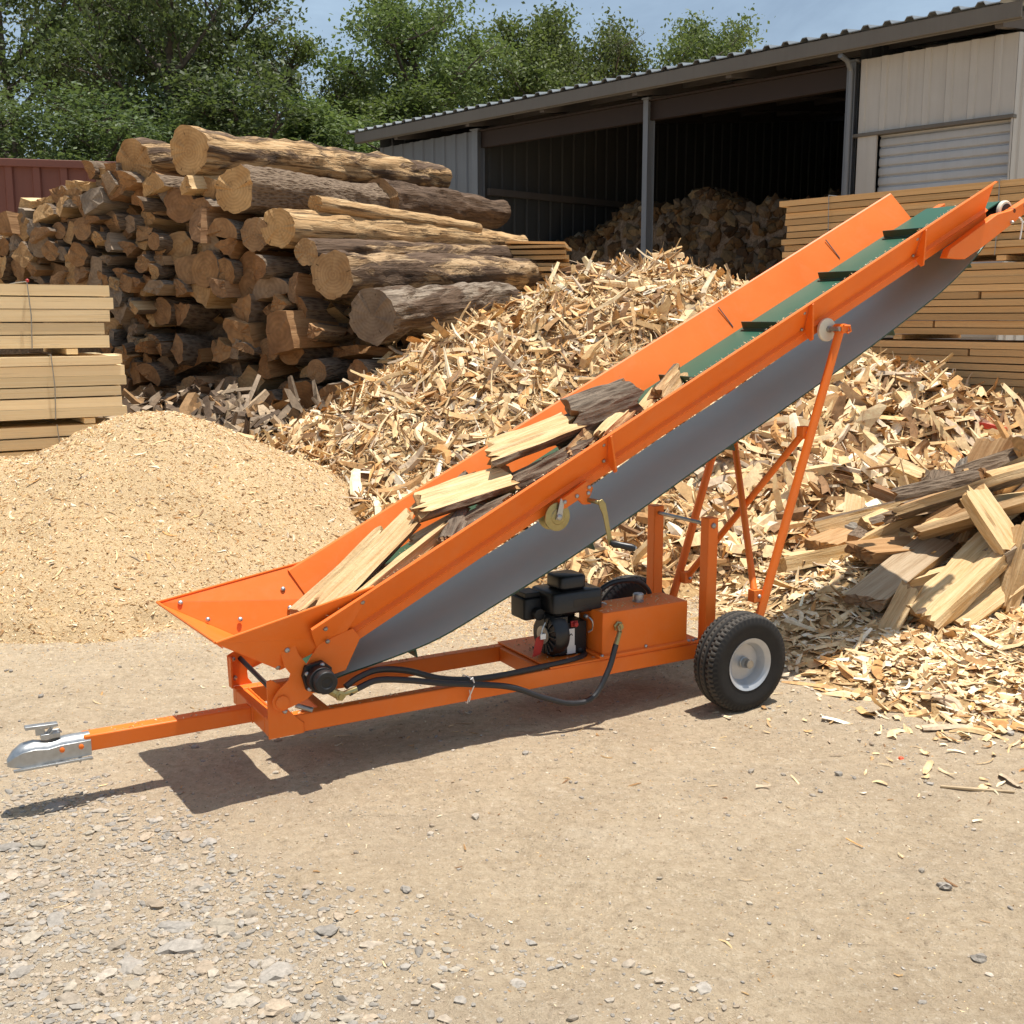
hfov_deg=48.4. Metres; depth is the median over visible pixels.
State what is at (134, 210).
firewood log
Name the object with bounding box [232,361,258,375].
firewood log
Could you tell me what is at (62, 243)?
firewood log
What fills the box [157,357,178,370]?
firewood log
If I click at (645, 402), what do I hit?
split firewood
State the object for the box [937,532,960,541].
split firewood
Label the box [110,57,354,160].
bush
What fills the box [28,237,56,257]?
firewood log
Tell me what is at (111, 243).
firewood log
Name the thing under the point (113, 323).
firewood log
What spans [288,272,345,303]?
firewood log
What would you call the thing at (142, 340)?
firewood log
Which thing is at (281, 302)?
firewood log
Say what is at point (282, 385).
firewood log
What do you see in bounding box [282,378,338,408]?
log
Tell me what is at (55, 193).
firewood log
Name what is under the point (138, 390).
firewood log
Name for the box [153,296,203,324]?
firewood log
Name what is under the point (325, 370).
firewood log
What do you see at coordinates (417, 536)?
split firewood
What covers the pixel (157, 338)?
firewood log
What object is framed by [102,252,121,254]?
firewood log
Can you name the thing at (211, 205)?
firewood log
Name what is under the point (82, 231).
firewood log
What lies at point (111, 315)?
firewood log
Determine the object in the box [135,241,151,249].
firewood log
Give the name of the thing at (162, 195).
firewood log
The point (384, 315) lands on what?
long log
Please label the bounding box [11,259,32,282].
firewood log
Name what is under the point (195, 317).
firewood log
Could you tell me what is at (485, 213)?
long log
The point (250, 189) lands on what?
long log
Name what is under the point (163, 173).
firewood log
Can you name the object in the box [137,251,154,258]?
firewood log
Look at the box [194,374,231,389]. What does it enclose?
firewood log
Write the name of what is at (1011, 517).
split firewood
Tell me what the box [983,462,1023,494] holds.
split firewood
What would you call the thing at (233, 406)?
bark debris
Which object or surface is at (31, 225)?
firewood log
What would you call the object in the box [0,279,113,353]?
lumber bundle
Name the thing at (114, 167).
firewood log
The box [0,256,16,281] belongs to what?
firewood log
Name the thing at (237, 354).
firewood log
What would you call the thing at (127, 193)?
firewood log
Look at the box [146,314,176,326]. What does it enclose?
firewood log
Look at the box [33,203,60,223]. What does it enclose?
firewood log
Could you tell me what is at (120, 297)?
firewood log
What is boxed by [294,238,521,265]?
long log
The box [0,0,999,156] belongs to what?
sky
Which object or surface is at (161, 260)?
firewood log
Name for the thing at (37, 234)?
firewood log
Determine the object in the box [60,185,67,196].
firewood log
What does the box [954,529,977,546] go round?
split firewood
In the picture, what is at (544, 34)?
broadleaf tree
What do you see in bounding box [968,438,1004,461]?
split firewood
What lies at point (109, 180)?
firewood log
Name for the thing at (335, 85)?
broadleaf tree
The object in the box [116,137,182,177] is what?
long log
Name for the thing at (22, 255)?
firewood log
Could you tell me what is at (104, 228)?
firewood log
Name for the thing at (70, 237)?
firewood log
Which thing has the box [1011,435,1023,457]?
split firewood
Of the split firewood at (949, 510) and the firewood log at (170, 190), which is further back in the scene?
the firewood log at (170, 190)
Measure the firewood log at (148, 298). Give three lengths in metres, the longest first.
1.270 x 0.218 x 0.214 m
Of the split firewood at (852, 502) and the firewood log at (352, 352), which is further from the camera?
the firewood log at (352, 352)
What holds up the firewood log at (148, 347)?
on the firewood log at (158, 374)
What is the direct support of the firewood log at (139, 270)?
on the firewood log at (147, 277)
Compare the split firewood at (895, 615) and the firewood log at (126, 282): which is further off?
the firewood log at (126, 282)
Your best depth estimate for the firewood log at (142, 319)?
12.44 m
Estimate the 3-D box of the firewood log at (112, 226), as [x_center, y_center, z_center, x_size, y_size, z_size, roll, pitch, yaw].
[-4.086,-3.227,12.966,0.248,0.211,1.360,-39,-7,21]
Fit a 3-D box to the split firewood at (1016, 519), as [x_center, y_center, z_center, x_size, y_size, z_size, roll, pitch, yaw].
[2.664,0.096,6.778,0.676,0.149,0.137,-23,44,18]
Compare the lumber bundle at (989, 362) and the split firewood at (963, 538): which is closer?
the split firewood at (963, 538)
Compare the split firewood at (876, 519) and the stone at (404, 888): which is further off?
the split firewood at (876, 519)
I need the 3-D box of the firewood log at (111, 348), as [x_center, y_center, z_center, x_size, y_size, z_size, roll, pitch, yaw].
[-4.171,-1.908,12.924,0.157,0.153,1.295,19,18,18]
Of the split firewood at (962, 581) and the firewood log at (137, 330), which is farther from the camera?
the firewood log at (137, 330)
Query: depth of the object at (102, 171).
12.18 m
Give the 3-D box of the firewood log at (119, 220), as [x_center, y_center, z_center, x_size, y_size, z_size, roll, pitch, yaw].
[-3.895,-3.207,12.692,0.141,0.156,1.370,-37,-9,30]
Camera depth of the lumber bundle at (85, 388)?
9.32 m
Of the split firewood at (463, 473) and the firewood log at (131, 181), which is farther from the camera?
the firewood log at (131, 181)
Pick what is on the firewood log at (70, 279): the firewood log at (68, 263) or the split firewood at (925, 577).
the firewood log at (68, 263)
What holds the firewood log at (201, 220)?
on the firewood log at (211, 245)
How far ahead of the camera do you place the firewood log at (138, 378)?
12.36 m
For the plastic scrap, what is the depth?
8.94 m
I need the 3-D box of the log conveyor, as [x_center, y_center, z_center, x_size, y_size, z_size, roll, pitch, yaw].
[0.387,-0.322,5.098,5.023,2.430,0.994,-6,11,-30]
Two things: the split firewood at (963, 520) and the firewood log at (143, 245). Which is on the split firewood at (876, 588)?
the split firewood at (963, 520)
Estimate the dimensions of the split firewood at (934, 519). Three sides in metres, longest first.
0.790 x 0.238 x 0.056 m
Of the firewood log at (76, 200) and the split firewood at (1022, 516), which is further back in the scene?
the firewood log at (76, 200)
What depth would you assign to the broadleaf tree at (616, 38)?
38.00 m
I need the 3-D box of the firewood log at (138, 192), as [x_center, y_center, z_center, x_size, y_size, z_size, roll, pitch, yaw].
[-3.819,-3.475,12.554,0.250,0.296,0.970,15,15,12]
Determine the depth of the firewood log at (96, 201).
12.17 m
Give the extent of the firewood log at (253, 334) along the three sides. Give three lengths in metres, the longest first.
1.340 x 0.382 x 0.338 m
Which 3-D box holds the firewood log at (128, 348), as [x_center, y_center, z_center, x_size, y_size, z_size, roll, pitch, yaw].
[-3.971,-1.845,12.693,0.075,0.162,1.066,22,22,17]
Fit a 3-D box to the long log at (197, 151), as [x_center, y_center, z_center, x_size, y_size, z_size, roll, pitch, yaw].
[-2.176,-4.279,14.046,0.510,0.525,5.416,-13,6,27]
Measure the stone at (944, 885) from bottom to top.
0.028 m
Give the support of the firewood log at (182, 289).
on the firewood log at (206, 297)
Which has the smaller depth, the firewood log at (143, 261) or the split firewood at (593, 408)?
the split firewood at (593, 408)
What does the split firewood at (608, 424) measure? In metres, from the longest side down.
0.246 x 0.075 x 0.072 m
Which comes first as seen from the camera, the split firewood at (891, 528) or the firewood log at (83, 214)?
the split firewood at (891, 528)
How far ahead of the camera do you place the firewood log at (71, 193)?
12.41 m
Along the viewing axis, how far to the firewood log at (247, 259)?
11.71 m
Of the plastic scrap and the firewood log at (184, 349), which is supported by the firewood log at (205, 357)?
the firewood log at (184, 349)
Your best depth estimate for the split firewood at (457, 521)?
4.70 m
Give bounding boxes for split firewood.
[288,526,382,613]
[314,508,420,605]
[357,522,448,590]
[407,507,470,544]
[409,465,519,522]
[437,507,467,542]
[445,493,511,524]
[458,470,475,476]
[485,412,585,468]
[510,437,593,494]
[556,413,572,449]
[560,378,643,434]
[564,428,597,455]
[593,410,635,439]
[639,388,656,410]
[647,363,687,401]
[777,534,897,572]
[781,550,818,570]
[793,536,846,571]
[804,528,852,549]
[811,500,907,533]
[816,512,832,518]
[819,515,922,567]
[824,511,842,514]
[844,492,864,511]
[844,536,961,563]
[844,537,958,611]
[845,522,857,529]
[846,526,869,543]
[857,508,888,530]
[857,514,927,564]
[866,483,895,501]
[869,510,891,524]
[877,453,925,483]
[877,580,923,631]
[882,509,937,522]
[882,517,916,537]
[890,467,987,501]
[893,468,1023,518]
[894,390,910,402]
[897,491,944,506]
[898,496,923,505]
[906,531,1015,629]
[907,503,975,538]
[910,565,945,586]
[913,494,1023,539]
[916,607,926,619]
[921,468,929,480]
[923,517,957,532]
[927,469,951,479]
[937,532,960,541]
[944,624,971,631]
[950,576,1023,627]
[953,448,1017,472]
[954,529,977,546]
[955,456,967,466]
[957,491,1023,507]
[960,483,1013,554]
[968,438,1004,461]
[974,513,1020,534]
[974,514,1020,531]
[982,543,1023,567]
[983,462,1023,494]
[995,456,1023,468]
[998,435,1012,451]
[998,521,1023,612]
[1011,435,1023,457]
[1012,483,1023,512]
[1013,513,1023,525]
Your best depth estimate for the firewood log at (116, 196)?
12.15 m
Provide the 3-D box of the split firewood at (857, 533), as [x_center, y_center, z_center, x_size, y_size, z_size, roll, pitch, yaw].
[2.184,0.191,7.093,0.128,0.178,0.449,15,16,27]
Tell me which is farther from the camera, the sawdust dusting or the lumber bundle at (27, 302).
the lumber bundle at (27, 302)
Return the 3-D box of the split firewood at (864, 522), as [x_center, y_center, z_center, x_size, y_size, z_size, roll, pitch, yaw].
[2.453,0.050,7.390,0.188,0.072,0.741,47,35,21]
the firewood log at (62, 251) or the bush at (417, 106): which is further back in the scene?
the bush at (417, 106)
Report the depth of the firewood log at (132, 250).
12.20 m
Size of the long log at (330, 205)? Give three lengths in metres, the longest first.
3.792 x 0.204 x 0.195 m
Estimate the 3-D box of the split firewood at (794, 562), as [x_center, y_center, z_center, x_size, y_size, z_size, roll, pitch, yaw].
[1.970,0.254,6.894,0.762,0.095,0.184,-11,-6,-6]
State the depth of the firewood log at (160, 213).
12.12 m
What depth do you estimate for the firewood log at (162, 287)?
11.98 m
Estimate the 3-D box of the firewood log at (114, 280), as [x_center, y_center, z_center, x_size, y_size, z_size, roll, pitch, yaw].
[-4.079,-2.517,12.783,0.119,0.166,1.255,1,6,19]
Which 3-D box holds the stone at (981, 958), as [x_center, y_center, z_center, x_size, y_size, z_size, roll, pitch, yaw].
[1.288,1.230,3.135,0.044,0.028,0.037,0,10,0]
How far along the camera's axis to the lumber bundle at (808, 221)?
10.65 m
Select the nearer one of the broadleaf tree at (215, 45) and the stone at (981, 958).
the stone at (981, 958)
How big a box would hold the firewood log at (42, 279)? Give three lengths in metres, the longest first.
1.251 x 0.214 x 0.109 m
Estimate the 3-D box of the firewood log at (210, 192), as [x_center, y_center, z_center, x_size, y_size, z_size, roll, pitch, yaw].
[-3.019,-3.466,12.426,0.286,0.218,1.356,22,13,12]
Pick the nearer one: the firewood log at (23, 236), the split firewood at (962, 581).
the split firewood at (962, 581)
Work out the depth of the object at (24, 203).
12.92 m
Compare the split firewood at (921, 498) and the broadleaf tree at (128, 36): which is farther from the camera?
the broadleaf tree at (128, 36)
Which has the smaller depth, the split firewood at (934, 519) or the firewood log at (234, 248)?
the split firewood at (934, 519)
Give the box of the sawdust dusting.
[111,190,978,729]
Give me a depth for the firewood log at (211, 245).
11.76 m
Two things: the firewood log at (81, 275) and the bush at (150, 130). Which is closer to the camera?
the firewood log at (81, 275)
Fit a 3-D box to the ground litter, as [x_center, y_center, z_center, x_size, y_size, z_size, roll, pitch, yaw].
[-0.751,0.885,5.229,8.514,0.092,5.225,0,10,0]
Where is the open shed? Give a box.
[346,0,1023,339]
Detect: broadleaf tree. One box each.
[0,0,200,158]
[3,0,246,149]
[21,0,299,161]
[44,0,310,131]
[221,16,397,139]
[267,60,387,149]
[290,0,531,124]
[390,18,570,112]
[425,0,603,105]
[521,1,659,84]
[555,20,659,79]
[635,3,775,71]
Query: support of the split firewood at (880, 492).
on the split firewood at (908, 501)
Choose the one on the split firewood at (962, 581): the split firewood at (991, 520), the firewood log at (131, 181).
the split firewood at (991, 520)
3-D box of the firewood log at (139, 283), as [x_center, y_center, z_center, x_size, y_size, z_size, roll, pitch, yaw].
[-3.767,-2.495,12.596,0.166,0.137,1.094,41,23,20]
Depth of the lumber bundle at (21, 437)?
9.30 m
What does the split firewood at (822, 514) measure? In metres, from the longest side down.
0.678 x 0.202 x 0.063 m
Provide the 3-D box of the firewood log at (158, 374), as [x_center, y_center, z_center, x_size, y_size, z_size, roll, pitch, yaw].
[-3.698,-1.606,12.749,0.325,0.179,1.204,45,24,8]
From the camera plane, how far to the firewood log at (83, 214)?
12.39 m
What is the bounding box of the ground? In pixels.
[0,596,1023,1023]
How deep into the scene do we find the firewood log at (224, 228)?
11.62 m
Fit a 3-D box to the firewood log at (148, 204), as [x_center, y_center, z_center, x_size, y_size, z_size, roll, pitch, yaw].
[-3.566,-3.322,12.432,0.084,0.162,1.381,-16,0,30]
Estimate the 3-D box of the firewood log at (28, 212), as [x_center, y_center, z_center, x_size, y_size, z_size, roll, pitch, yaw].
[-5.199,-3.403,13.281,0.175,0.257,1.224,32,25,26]
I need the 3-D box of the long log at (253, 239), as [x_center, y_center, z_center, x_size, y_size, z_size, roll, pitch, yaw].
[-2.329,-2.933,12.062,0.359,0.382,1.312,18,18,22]
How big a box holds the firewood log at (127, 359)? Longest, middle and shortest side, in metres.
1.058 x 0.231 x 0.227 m
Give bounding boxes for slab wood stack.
[505,241,571,290]
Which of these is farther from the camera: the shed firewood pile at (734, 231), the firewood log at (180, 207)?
the shed firewood pile at (734, 231)
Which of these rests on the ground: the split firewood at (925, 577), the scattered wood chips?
the scattered wood chips
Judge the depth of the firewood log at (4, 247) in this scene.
13.03 m
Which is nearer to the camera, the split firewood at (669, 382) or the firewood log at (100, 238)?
the split firewood at (669, 382)
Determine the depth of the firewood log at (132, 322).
12.45 m
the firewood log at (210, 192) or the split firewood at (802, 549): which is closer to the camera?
the split firewood at (802, 549)
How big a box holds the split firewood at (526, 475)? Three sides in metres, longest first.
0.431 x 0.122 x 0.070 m
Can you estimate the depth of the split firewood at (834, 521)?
7.38 m
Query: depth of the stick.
4.22 m
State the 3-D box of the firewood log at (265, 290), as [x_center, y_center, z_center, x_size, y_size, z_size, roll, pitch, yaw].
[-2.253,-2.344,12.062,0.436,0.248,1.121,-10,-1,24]
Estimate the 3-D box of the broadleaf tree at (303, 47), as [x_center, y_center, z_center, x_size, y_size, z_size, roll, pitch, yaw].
[-6.138,-8.147,30.291,5.274,9.801,5.177,6,11,29]
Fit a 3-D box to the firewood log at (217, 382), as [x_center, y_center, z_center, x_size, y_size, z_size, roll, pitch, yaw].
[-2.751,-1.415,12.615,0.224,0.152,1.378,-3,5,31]
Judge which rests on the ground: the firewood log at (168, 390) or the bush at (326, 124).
the bush at (326, 124)
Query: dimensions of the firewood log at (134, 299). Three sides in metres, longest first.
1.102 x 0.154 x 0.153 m
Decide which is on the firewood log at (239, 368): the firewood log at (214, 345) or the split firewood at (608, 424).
the firewood log at (214, 345)
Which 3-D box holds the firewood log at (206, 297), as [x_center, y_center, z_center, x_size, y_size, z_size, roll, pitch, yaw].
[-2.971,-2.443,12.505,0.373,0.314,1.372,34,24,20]
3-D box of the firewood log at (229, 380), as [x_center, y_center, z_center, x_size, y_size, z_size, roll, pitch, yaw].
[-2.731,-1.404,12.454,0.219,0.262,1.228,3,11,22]
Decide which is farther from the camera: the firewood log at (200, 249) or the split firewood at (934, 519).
the firewood log at (200, 249)
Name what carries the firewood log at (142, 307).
on the firewood log at (151, 319)
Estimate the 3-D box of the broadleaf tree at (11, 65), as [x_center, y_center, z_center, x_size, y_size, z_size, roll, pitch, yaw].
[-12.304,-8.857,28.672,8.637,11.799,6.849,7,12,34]
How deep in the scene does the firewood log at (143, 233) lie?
12.13 m
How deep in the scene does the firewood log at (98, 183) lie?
12.32 m
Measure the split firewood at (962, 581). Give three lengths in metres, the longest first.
0.785 x 0.300 x 0.102 m
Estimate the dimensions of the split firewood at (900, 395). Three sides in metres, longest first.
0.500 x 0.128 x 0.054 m
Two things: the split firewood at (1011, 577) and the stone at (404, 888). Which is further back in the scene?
the split firewood at (1011, 577)
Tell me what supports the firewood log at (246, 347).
on the firewood log at (263, 345)
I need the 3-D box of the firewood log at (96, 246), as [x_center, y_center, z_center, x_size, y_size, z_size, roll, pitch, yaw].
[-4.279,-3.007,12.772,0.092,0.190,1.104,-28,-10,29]
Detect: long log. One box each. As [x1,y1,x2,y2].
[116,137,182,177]
[170,125,451,187]
[214,164,389,216]
[240,217,294,252]
[261,208,527,248]
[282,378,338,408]
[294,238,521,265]
[308,195,482,232]
[311,250,560,299]
[349,281,520,345]
[368,178,510,229]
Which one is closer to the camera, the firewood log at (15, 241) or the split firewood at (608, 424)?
the split firewood at (608, 424)
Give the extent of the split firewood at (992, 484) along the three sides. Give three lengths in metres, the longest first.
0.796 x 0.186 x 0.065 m
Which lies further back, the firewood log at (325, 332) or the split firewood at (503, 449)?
the firewood log at (325, 332)
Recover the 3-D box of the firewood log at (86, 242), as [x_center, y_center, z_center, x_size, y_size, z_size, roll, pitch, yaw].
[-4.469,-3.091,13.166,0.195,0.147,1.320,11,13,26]
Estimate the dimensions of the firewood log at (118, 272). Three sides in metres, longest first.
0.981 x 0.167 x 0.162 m
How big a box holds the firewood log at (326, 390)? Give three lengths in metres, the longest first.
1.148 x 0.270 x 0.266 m
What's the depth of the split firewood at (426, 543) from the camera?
4.62 m
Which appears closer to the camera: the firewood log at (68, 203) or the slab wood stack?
the firewood log at (68, 203)
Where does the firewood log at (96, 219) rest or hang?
on the firewood log at (112, 226)
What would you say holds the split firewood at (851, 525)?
on the scattered wood chips
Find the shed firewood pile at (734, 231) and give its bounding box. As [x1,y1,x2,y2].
[554,187,840,280]
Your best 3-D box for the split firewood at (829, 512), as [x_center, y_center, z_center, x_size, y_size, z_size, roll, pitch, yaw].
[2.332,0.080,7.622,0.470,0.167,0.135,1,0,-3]
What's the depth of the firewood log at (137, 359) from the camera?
12.41 m
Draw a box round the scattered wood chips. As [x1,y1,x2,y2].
[677,473,1023,857]
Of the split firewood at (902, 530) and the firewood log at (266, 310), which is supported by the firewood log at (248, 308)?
the firewood log at (266, 310)
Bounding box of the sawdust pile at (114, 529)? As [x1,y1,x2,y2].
[0,410,364,643]
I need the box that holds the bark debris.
[99,374,347,442]
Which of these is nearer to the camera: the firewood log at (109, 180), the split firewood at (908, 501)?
the split firewood at (908, 501)
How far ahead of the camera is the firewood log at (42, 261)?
12.77 m
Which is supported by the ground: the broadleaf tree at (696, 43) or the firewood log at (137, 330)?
the broadleaf tree at (696, 43)
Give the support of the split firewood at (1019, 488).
on the split firewood at (1011, 517)
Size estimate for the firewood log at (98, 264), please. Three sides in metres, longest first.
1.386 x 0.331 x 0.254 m
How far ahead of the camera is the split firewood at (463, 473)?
4.96 m
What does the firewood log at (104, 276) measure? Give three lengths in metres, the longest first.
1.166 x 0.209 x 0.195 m
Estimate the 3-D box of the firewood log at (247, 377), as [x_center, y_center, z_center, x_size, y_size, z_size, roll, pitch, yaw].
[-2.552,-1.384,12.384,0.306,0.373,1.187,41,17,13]
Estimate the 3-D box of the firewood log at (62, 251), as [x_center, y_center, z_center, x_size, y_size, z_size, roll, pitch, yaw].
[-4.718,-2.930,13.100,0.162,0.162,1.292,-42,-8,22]
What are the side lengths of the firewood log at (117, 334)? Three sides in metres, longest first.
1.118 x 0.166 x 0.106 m
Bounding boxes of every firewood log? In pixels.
[0,211,20,236]
[0,238,9,255]
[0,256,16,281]
[0,279,13,283]
[9,234,22,251]
[11,241,37,267]
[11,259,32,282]
[15,278,38,283]
[17,212,30,240]
[18,208,34,222]
[26,219,53,236]
[26,262,53,276]
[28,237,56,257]
[29,227,60,243]
[30,276,50,283]
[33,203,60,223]
[36,257,61,263]
[41,241,64,262]
[43,309,63,322]
[49,186,60,205]
[50,262,67,275]
[50,271,68,284]
[52,222,67,239]
[54,240,70,246]
[56,196,81,217]
[57,246,69,260]
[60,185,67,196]
[60,217,73,223]
[62,199,78,208]
[63,221,81,244]
[64,188,84,208]
[64,254,74,267]
[66,265,87,284]
[66,309,101,334]
[67,242,125,266]
[72,195,82,210]
[73,217,105,242]
[74,266,90,282]
[78,206,87,217]
[80,187,132,214]
[81,160,105,179]
[81,240,94,245]
[84,215,110,224]
[87,256,135,284]
[91,233,104,248]
[93,231,107,245]
[94,309,113,322]
[96,179,101,186]
[97,271,116,284]
[98,254,137,265]
[99,226,109,231]
[101,170,118,195]
[101,176,131,202]
[101,339,127,353]
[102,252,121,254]
[102,318,122,334]
[103,162,122,180]
[103,218,123,232]
[104,232,135,252]
[104,284,133,307]
[106,211,128,219]
[109,277,119,290]
[109,302,145,324]
[109,329,127,340]
[112,214,130,229]
[112,268,147,278]
[113,346,143,369]
[116,170,144,190]
[116,179,134,196]
[117,241,153,257]
[117,378,156,395]
[119,273,142,292]
[122,318,138,331]
[122,342,144,353]
[123,230,135,239]
[125,215,145,232]
[126,205,141,214]
[126,357,142,377]
[127,297,142,311]
[127,335,145,345]
[128,324,166,336]
[129,301,156,314]
[130,362,153,384]
[131,189,158,205]
[132,277,145,288]
[132,386,168,396]
[133,196,166,212]
[134,293,173,300]
[134,314,168,328]
[134,362,193,386]
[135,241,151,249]
[135,254,155,270]
[135,264,149,273]
[135,341,158,353]
[136,225,168,241]
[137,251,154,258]
[137,337,149,343]
[140,277,165,295]
[141,211,186,232]
[143,274,151,283]
[143,280,175,295]
[143,353,160,362]
[144,327,176,336]
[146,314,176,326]
[148,232,172,251]
[148,263,175,279]
[148,333,186,344]
[152,169,184,176]
[153,211,167,215]
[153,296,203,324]
[154,249,169,255]
[154,255,174,265]
[156,342,173,356]
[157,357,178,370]
[158,191,167,200]
[160,387,176,393]
[163,187,179,202]
[164,189,203,222]
[166,382,180,387]
[167,231,198,261]
[170,333,215,366]
[173,278,192,296]
[173,302,222,330]
[174,254,197,284]
[174,348,219,374]
[180,376,195,388]
[189,207,256,242]
[190,284,237,307]
[191,197,253,214]
[191,250,229,287]
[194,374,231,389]
[197,243,202,253]
[201,176,216,198]
[202,235,226,252]
[206,218,243,239]
[209,278,240,297]
[211,339,217,352]
[212,337,260,363]
[214,380,224,389]
[215,238,271,259]
[218,258,242,283]
[223,316,266,347]
[223,375,240,389]
[230,338,260,359]
[231,294,271,322]
[232,342,261,354]
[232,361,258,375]
[238,269,254,297]
[238,365,287,391]
[240,251,294,283]
[251,389,282,408]
[252,277,289,301]
[255,254,310,278]
[257,354,300,378]
[259,338,279,361]
[262,303,273,314]
[266,310,339,355]
[271,293,297,311]
[278,381,287,388]
[279,348,331,365]
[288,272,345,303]
[296,296,351,321]
[300,365,307,377]
[307,323,356,341]
[307,357,353,383]
[311,322,346,343]
[319,379,354,402]
[331,345,405,359]
[347,359,385,382]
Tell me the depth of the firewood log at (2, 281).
13.07 m
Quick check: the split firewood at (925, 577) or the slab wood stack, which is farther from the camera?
the slab wood stack
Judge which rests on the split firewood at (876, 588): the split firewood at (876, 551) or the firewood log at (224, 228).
the split firewood at (876, 551)
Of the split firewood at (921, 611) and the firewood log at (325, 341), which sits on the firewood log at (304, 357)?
the firewood log at (325, 341)
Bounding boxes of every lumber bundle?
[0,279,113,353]
[0,352,126,423]
[0,417,109,456]
[779,178,1023,261]
[870,338,1023,396]
[893,262,1023,338]
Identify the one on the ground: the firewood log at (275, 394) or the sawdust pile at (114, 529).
the sawdust pile at (114, 529)
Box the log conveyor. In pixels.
[6,181,1023,772]
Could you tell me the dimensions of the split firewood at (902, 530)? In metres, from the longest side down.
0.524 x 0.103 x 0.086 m
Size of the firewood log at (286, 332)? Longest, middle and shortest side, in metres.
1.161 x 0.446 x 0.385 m
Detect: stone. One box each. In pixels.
[400,885,411,892]
[936,882,951,889]
[970,953,986,963]
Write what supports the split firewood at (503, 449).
on the split firewood at (453, 495)
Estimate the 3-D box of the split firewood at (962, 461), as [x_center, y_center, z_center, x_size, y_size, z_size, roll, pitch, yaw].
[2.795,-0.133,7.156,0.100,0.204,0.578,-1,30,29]
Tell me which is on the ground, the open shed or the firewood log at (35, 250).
the open shed
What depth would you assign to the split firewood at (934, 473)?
7.70 m
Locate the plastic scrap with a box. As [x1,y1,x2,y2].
[975,423,1007,429]
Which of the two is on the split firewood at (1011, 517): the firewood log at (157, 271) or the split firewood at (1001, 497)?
the split firewood at (1001, 497)
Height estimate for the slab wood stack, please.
2.781 m
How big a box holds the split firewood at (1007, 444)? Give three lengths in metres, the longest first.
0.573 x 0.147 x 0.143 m
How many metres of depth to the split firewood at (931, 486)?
6.82 m
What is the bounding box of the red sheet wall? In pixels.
[0,158,113,212]
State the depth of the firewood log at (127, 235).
12.32 m
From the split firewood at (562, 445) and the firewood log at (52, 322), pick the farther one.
the firewood log at (52, 322)
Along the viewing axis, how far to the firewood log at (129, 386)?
12.48 m
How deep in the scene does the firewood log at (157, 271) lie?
12.00 m
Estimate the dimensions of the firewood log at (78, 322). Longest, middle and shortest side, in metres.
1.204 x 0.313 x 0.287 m
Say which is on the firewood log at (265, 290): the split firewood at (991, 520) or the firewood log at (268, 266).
the firewood log at (268, 266)
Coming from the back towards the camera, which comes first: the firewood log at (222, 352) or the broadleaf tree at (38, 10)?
the broadleaf tree at (38, 10)
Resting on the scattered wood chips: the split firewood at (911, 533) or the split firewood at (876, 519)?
the split firewood at (911, 533)
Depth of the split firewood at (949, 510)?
6.77 m
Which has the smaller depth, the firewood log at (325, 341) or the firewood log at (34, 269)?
the firewood log at (325, 341)
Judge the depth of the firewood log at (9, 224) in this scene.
12.71 m
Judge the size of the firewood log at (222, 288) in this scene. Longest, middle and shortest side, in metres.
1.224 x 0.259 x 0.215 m
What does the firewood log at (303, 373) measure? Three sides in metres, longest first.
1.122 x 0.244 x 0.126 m
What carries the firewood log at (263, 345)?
on the firewood log at (273, 369)
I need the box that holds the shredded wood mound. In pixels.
[237,238,1023,597]
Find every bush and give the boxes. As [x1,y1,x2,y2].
[0,90,120,161]
[3,72,304,161]
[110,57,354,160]
[259,89,407,152]
[277,71,475,152]
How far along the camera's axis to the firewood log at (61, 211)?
12.47 m
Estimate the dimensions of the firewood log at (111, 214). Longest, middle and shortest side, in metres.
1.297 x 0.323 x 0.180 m
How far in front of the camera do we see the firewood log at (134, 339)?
12.36 m
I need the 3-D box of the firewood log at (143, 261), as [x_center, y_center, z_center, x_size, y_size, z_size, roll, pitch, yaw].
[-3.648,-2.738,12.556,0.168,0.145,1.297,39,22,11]
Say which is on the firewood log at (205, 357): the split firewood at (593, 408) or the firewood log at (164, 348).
the firewood log at (164, 348)
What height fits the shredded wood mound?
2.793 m
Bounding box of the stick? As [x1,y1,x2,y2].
[940,785,1014,792]
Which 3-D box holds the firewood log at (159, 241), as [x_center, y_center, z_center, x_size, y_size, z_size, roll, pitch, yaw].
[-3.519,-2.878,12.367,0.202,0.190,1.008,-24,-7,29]
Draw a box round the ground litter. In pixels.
[0,595,1023,1023]
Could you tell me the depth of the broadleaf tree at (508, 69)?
34.59 m
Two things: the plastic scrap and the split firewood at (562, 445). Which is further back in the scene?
the plastic scrap
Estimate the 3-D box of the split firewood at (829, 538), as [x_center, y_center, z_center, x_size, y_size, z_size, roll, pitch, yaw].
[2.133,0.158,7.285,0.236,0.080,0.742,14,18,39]
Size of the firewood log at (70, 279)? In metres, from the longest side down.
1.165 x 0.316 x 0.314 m
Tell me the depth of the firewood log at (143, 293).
12.25 m
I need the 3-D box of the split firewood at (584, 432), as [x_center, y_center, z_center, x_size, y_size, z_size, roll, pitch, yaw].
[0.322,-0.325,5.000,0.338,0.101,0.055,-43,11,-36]

